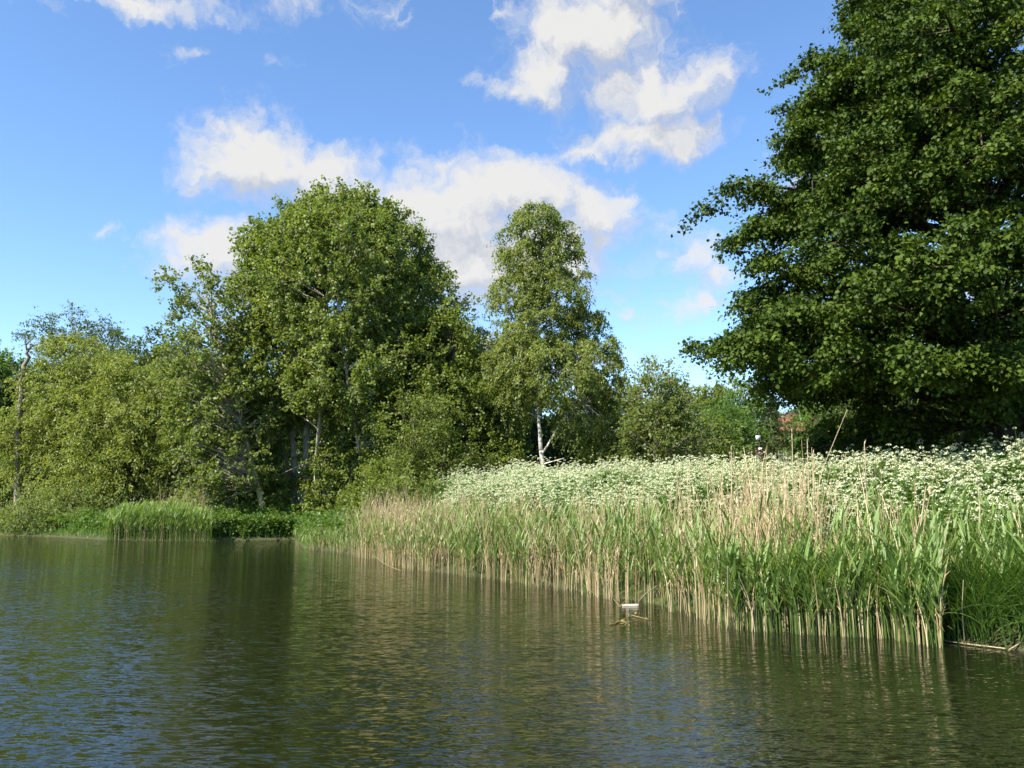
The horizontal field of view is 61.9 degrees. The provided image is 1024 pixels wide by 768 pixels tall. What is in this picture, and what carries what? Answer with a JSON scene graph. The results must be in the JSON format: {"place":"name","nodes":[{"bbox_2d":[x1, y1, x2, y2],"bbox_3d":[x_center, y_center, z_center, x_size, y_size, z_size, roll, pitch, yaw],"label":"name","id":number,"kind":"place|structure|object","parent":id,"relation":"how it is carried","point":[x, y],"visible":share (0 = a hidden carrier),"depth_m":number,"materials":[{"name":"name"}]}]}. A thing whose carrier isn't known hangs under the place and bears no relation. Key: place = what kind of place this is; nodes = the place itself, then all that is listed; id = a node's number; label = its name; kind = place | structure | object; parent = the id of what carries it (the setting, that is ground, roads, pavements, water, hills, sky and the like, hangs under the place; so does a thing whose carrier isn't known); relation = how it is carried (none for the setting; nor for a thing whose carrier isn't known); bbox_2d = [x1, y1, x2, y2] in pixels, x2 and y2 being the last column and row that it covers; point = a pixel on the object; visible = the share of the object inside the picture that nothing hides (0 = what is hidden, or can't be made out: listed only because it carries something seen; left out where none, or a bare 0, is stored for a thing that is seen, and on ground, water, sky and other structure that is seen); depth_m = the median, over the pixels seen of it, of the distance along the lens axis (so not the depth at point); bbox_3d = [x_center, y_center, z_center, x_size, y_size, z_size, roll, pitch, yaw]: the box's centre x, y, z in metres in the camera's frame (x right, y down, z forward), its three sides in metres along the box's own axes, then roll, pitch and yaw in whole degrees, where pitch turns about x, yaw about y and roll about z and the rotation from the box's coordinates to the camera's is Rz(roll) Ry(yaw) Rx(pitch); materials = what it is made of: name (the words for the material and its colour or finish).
{"place":"outdoors","nodes":[
{"label":"outdoors","id":0,"kind":"place"},
{"bbox_2d":[0,535,1023,767],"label":"water","id":1,"kind":"structure","parent":0,"point":[287,653],"depth_m":8.91,"materials":[{"name":"green liquid"}]},
{"bbox_2d":[100,475,215,540],"bbox_3d":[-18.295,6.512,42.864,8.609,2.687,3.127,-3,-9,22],"label":"reed patch","id":2,"kind":"object","parent":1,"relation":"on","point":[125,512],"visible":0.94,"depth_m":41.91,"materials":[{"name":"green plant"}]},
{"bbox_2d":[609,611,648,625],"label":"floating twig","id":3,"kind":"object","parent":1,"relation":"on","point":[621,620],"visible":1,"depth_m":13.23,"materials":[{"name":"brown wood"}]},
{"bbox_2d":[621,604,638,605],"bbox_3d":[2.092,3.934,15.160,0.334,0.052,0.091,1,-8,-8],"label":"floating plank","id":4,"kind":"object","parent":1,"relation":"on","point":[630,605],"visible":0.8,"depth_m":15.13,"materials":[{"name":"white wood"}]},
{"bbox_2d":[639,584,659,601],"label":"fallen stem","id":5,"kind":"object","parent":1,"relation":"on","point":[647,592],"visible":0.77,"depth_m":15.12,"materials":[{"name":"beige plant"}]},
{"bbox_2d":[291,411,1023,648],"bbox_3d":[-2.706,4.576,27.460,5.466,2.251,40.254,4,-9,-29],"label":"reed bed","id":6,"kind":"object","parent":1,"relation":"in","point":[794,572],"visible":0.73,"depth_m":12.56,"materials":[{"name":"green plant"}]},
{"bbox_2d":[727,566,732,627],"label":"reed stalk","id":7,"kind":"object","parent":1,"relation":"in","point":[728,594],"visible":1,"depth_m":12.15,"materials":[{"name":"beige plant"}]},
{"bbox_2d":[915,486,926,615],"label":"reed stalk","id":8,"kind":"object","parent":1,"relation":"in","point":[922,512],"visible":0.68,"depth_m":11.52,"materials":[{"name":"green plant"}]},
{"bbox_2d":[962,580,965,644],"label":"reed stalk","id":9,"kind":"object","parent":1,"relation":"in","point":[962,615],"visible":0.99,"depth_m":10.83,"materials":[{"name":"plant"}]},
{"bbox_2d":[944,640,1004,648],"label":"fallen stem","id":10,"kind":"object","parent":1,"relation":"on","point":[974,644],"visible":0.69,"depth_m":10.84,"materials":[{"name":"beige plant"}]},
{"bbox_2d":[1008,642,1020,650],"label":"fallen stem","id":11,"kind":"object","parent":1,"relation":"on","point":[1013,647],"visible":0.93,"depth_m":10.52,"materials":[{"name":"beige plant"}]},
{"bbox_2d":[0,504,1023,650],"bbox_3d":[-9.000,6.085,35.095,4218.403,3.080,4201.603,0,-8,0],"label":"ground","id":12,"kind":"structure","parent":0,"point":[657,601],"depth_m":18.37,"materials":[{"name":"brown soil"}]},
{"bbox_2d":[3,334,41,510],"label":"dead tree","id":13,"kind":"object","parent":12,"relation":"on","point":[19,430],"visible":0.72,"depth_m":53.08,"materials":[{"name":"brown wood"}]},
{"bbox_2d":[0,339,50,510],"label":"broadleaf tree","id":14,"kind":"object","parent":12,"relation":"on","point":[6,369],"visible":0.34,"depth_m":61.77,"materials":[{"name":"green plant"}]},
{"bbox_2d":[0,429,99,512],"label":"distant tree","id":15,"kind":"object","parent":12,"relation":"on","point":[27,489],"visible":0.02,"depth_m":84.27,"materials":[{"name":"green plant"}]},
{"bbox_2d":[11,299,140,504],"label":"feathery tree","id":16,"kind":"object","parent":12,"relation":"on","point":[112,332],"visible":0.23,"depth_m":72.17,"materials":[{"name":"green plant"}]},
{"bbox_2d":[0,328,164,515],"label":"willow tree","id":17,"kind":"object","parent":12,"relation":"on","point":[66,379],"visible":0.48,"depth_m":52.54,"materials":[{"name":"green plant"}]},
{"bbox_2d":[0,470,172,535],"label":"willow shrub","id":18,"kind":"object","parent":12,"relation":"on","point":[54,501],"visible":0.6,"depth_m":48.89,"materials":[{"name":"green plant"}]},
{"bbox_2d":[41,352,226,505],"bbox_3d":[-22.057,3.333,50.703,10.970,10.968,8.321,0,-8,0],"label":"willow tree","id":19,"kind":"object","parent":12,"relation":"on","point":[128,413],"visible":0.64,"depth_m":49.87,"materials":[{"name":"green plant"}]},
{"bbox_2d":[84,323,224,498],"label":"feathery tree","id":20,"kind":"object","parent":12,"relation":"on","point":[146,353],"visible":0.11,"depth_m":68.03,"materials":[{"name":"green plant"}]},
{"bbox_2d":[155,352,252,484],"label":"distant tree","id":21,"kind":"object","parent":12,"relation":"on","point":[211,402],"depth_m":82.49,"materials":[{"name":"green plant"}]},
{"bbox_2d":[145,253,287,513],"bbox_3d":[-16.082,0.350,46.363,7.599,15.559,6.701,0,-8,0],"label":"leaning tree","id":22,"kind":"object","parent":12,"relation":"on","point":[221,436],"visible":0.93,"depth_m":45.67,"materials":[{"name":"green plant"}]},
{"bbox_2d":[0,477,490,553],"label":"undergrowth","id":23,"kind":"object","parent":12,"relation":"on","point":[233,519],"visible":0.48,"depth_m":43.09,"materials":[{"name":"green plant"}]},
{"bbox_2d":[202,474,289,513],"bbox_3d":[-18.501,7.354,56.569,7.887,5.355,6.206,0,-8,0],"label":"leafy shrub","id":24,"kind":"object","parent":12,"relation":"on","point":[250,501],"visible":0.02,"depth_m":55.65,"materials":[{"name":"green plant"}]},
{"bbox_2d":[220,355,338,494],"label":"distant tree","id":25,"kind":"object","parent":12,"relation":"on","point":[298,439],"visible":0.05,"depth_m":77.70,"materials":[{"name":"green plant"}]},
{"bbox_2d":[242,452,328,507],"bbox_3d":[-15.054,7.456,59.645,8.769,5.997,6.322,0,-8,0],"label":"leafy shrub","id":26,"kind":"object","parent":12,"relation":"on","point":[297,475],"visible":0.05,"depth_m":58.81,"materials":[{"name":"green plant"}]},
{"bbox_2d":[298,361,370,461],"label":"distant tree","id":27,"kind":"object","parent":12,"relation":"on","point":[359,394],"depth_m":82.98,"materials":[{"name":"green plant"}]},
{"bbox_2d":[210,174,483,514],"bbox_3d":[-9.877,-1.945,48.811,15.931,20.872,12.906,-3,-9,22],"label":"alder tree","id":28,"kind":"object","parent":12,"relation":"on","point":[290,274],"visible":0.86,"depth_m":45.91,"materials":[{"name":"green plant"}]},
{"bbox_2d":[332,480,385,513],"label":"leafy shrub","id":29,"kind":"object","parent":12,"relation":"on","point":[347,497],"visible":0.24,"depth_m":39.47,"materials":[{"name":"green plant"}]},
{"bbox_2d":[342,460,450,517],"bbox_3d":[-4.882,4.871,36.207,4.983,3.259,4.082,0,-8,0],"label":"leafy shrub","id":30,"kind":"object","parent":12,"relation":"on","point":[381,490],"visible":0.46,"depth_m":35.67,"materials":[{"name":"green plant"}]},
{"bbox_2d":[350,382,490,500],"bbox_3d":[-4.373,3.518,41.080,6.711,7.339,5.509,0,-8,0],"label":"leafy shrub","id":31,"kind":"object","parent":12,"relation":"on","point":[416,450],"visible":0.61,"depth_m":40.55,"materials":[{"name":"green plant"}]},
{"bbox_2d":[355,292,538,499],"bbox_3d":[-3.151,1.019,45.708,8.708,12.151,8.232,-2,-8,16],"label":"leafy tree","id":32,"kind":"object","parent":12,"relation":"on","point":[464,386],"visible":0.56,"depth_m":44.94,"materials":[{"name":"green plant"}]},
{"bbox_2d":[444,439,542,484],"bbox_3d":[-1.173,4.733,42.412,5.680,4.009,4.391,0,-8,0],"label":"leafy shrub","id":33,"kind":"object","parent":12,"relation":"on","point":[489,460],"visible":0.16,"depth_m":42.12,"materials":[{"name":"green plant"}]},
{"bbox_2d":[457,313,551,457],"bbox_3d":[-0.881,1.594,49.780,5.787,11.428,5.447,-2,-8,17],"label":"birch tree","id":34,"kind":"object","parent":12,"relation":"on","point":[490,344],"visible":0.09,"depth_m":49.44,"materials":[{"name":"green plant"}]},
{"bbox_2d":[476,357,588,474],"bbox_3d":[1.060,2.871,56.001,9.872,11.247,7.714,0,-8,0],"label":"dark tree","id":35,"kind":"object","parent":12,"relation":"on","point":[551,450],"visible":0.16,"depth_m":54.88,"materials":[{"name":"green plant"}]},
{"bbox_2d":[474,199,631,469],"bbox_3d":[2.177,-1.940,43.613,8.321,16.141,6.842,0,-8,0],"label":"birch tree","id":36,"kind":"object","parent":12,"relation":"on","point":[597,393],"visible":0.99,"depth_m":43.89,"materials":[{"name":"green plant"}]},
{"bbox_2d":[542,389,606,469],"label":"distant tree","id":37,"kind":"object","parent":12,"relation":"on","point":[554,409],"visible":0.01,"depth_m":79.28,"materials":[{"name":"green plant"}]},
{"bbox_2d":[574,383,644,438],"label":"distant tree","id":38,"kind":"object","parent":12,"relation":"on","point":[615,405],"depth_m":83.64,"materials":[{"name":"green plant"}]},
{"bbox_2d":[591,385,675,472],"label":"young tree","id":39,"kind":"object","parent":12,"relation":"on","point":[640,449],"visible":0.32,"depth_m":42.37,"materials":[{"name":"green plant"}]},
{"bbox_2d":[581,428,692,471],"bbox_3d":[6.409,4.399,44.681,6.477,5.797,5.877,3,-9,-23],"label":"leafy shrub","id":40,"kind":"object","parent":12,"relation":"on","point":[587,460],"visible":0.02,"depth_m":44.09,"materials":[{"name":"green plant"}]},
{"bbox_2d":[608,353,707,472],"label":"young tree","id":41,"kind":"object","parent":12,"relation":"on","point":[670,408],"visible":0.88,"depth_m":41.47,"materials":[{"name":"green plant"}]},
{"bbox_2d":[644,384,710,419],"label":"distant tree","id":42,"kind":"object","parent":12,"relation":"on","point":[701,402],"depth_m":91.16,"materials":[{"name":"green plant"}]},
{"bbox_2d":[689,463,690,590],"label":"reed stalk","id":43,"kind":"object","parent":12,"relation":"on","point":[690,506],"visible":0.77,"depth_m":15.85,"materials":[{"name":"beige plant"}]},
{"bbox_2d":[664,386,723,469],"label":"young tree","id":44,"kind":"object","parent":12,"relation":"on","point":[707,435],"visible":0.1,"depth_m":46.43,"materials":[{"name":"green plant"}]},
{"bbox_2d":[696,410,743,469],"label":"leafy shrub","id":45,"kind":"object","parent":12,"relation":"on","point":[720,449],"visible":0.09,"depth_m":53.40,"materials":[{"name":"green plant"}]},
{"bbox_2d":[686,370,756,455],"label":"distant tree","id":46,"kind":"object","parent":12,"relation":"on","point":[716,395],"visible":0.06,"depth_m":99.57,"materials":[{"name":"green plant"}]},
{"bbox_2d":[437,427,1023,570],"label":"cow parsley","id":47,"kind":"object","parent":12,"relation":"on","point":[952,468],"depth_m":18.18,"materials":[{"name":"white plant"}]},
{"bbox_2d":[730,444,732,510],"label":"reed stalk","id":48,"kind":"object","parent":12,"relation":"on","point":[731,471],"visible":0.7,"depth_m":14.43,"materials":[{"name":"beige plant"}]},
{"bbox_2d":[693,392,782,465],"bbox_3d":[15.513,4.928,61.976,7.400,9.014,6.871,3,-9,-22],"label":"leafy shrub","id":49,"kind":"object","parent":12,"relation":"on","point":[745,423],"visible":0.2,"depth_m":61.22,"materials":[{"name":"green plant"}]},
{"bbox_2d":[701,377,784,453],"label":"leafy shrub","id":50,"kind":"object","parent":12,"relation":"on","point":[734,396],"visible":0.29,"depth_m":69.48,"materials":[{"name":"green plant"}]},
{"bbox_2d":[756,434,761,460],"bbox_3d":[11.554,4.030,39.791,0.280,3.378,0.139,0,-8,0],"label":"sign post","id":51,"kind":"object","parent":12,"relation":"on","point":[758,437],"visible":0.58,"depth_m":39.95,"materials":[{"name":"grey metal"}]},
{"bbox_2d":[754,395,783,459],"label":"conifer tree","id":52,"kind":"object","parent":12,"relation":"on","point":[768,412],"visible":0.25,"depth_m":64.00,"materials":[{"name":"green plant"}]},
{"bbox_2d":[750,409,810,464],"bbox_3d":[19.986,5.202,59.894,5.570,7.079,5.507,-6,-10,39],"label":"leafy shrub","id":53,"kind":"object","parent":12,"relation":"on","point":[785,438],"visible":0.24,"depth_m":59.86,"materials":[{"name":"green plant"}]},
{"bbox_2d":[791,427,794,555],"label":"reed stalk","id":54,"kind":"object","parent":12,"relation":"on","point":[792,475],"visible":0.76,"depth_m":13.53,"materials":[{"name":"beige plant"}]},
{"bbox_2d":[749,400,847,449],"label":"distant tree","id":55,"kind":"object","parent":12,"relation":"on","point":[802,410],"visible":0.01,"depth_m":94.67,"materials":[{"name":"green plant"}]},
{"bbox_2d":[806,440,809,512],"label":"reed stalk","id":56,"kind":"object","parent":12,"relation":"on","point":[808,474],"visible":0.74,"depth_m":13.13,"materials":[{"name":"beige plant"}]},
{"bbox_2d":[812,450,814,510],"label":"reed stalk","id":57,"kind":"object","parent":12,"relation":"on","point":[813,479],"visible":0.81,"depth_m":13.32,"materials":[{"name":"beige plant"}]},
{"bbox_2d":[779,390,849,468],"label":"leafy tree","id":58,"kind":"object","parent":12,"relation":"on","point":[800,420],"visible":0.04,"depth_m":44.33,"materials":[{"name":"green plant"}]},
{"bbox_2d":[668,0,1023,469],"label":"maple tree","id":59,"kind":"object","parent":12,"relation":"on","point":[930,126],"visible":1,"depth_m":17.44,"materials":[{"name":"green plant"}]},
{"bbox_2d":[797,394,933,466],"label":"dark tree","id":60,"kind":"object","parent":12,"relation":"on","point":[842,410],"visible":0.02,"depth_m":38.41,"materials":[{"name":"green plant"}]},
{"bbox_2d":[864,442,869,560],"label":"reed stalk","id":61,"kind":"object","parent":12,"relation":"on","point":[866,483],"visible":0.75,"depth_m":12.92,"materials":[{"name":"beige plant"}]},
{"bbox_2d":[853,328,1020,457],"bbox_3d":[17.870,1.051,32.512,8.175,7.344,7.711,5,-9,-31],"label":"dark tree","id":62,"kind":"object","parent":12,"relation":"on","point":[913,402],"visible":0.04,"depth_m":32.49,"materials":[{"name":"green plant"}]},
{"bbox_2d":[892,531,1023,648],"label":"sedge","id":63,"kind":"object","parent":12,"relation":"on","point":[987,604],"visible":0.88,"depth_m":11.00,"materials":[{"name":"green plant"}]},
{"bbox_2d":[977,488,981,561],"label":"reed stalk","id":64,"kind":"object","parent":12,"relation":"on","point":[979,504],"visible":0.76,"depth_m":12.46,"materials":[{"name":"beige plant"}]},
{"bbox_2d":[949,391,1022,444],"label":"dark tree","id":65,"kind":"object","parent":12,"relation":"on","point":[957,433],"visible":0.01,"depth_m":29.67,"materials":[{"name":"green plant"}]},
{"bbox_2d":[0,481,1023,579],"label":"meadow grass","id":66,"kind":"structure","parent":0,"point":[84,532],"depth_m":41.54,"materials":[{"name":"green plant"}]},
{"bbox_2d":[0,0,1023,503],"label":"sky","id":67,"kind":"structure","parent":0,"point":[134,134],"materials":[{"name":"blue"}]},
{"bbox_2d":[751,414,819,461],"bbox_3d":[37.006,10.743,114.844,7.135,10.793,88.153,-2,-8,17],"label":"house","id":68,"kind":"structure","parent":0,"point":[788,415],"depth_m":76.52,"materials":[{"name":"brick"}]}
]}

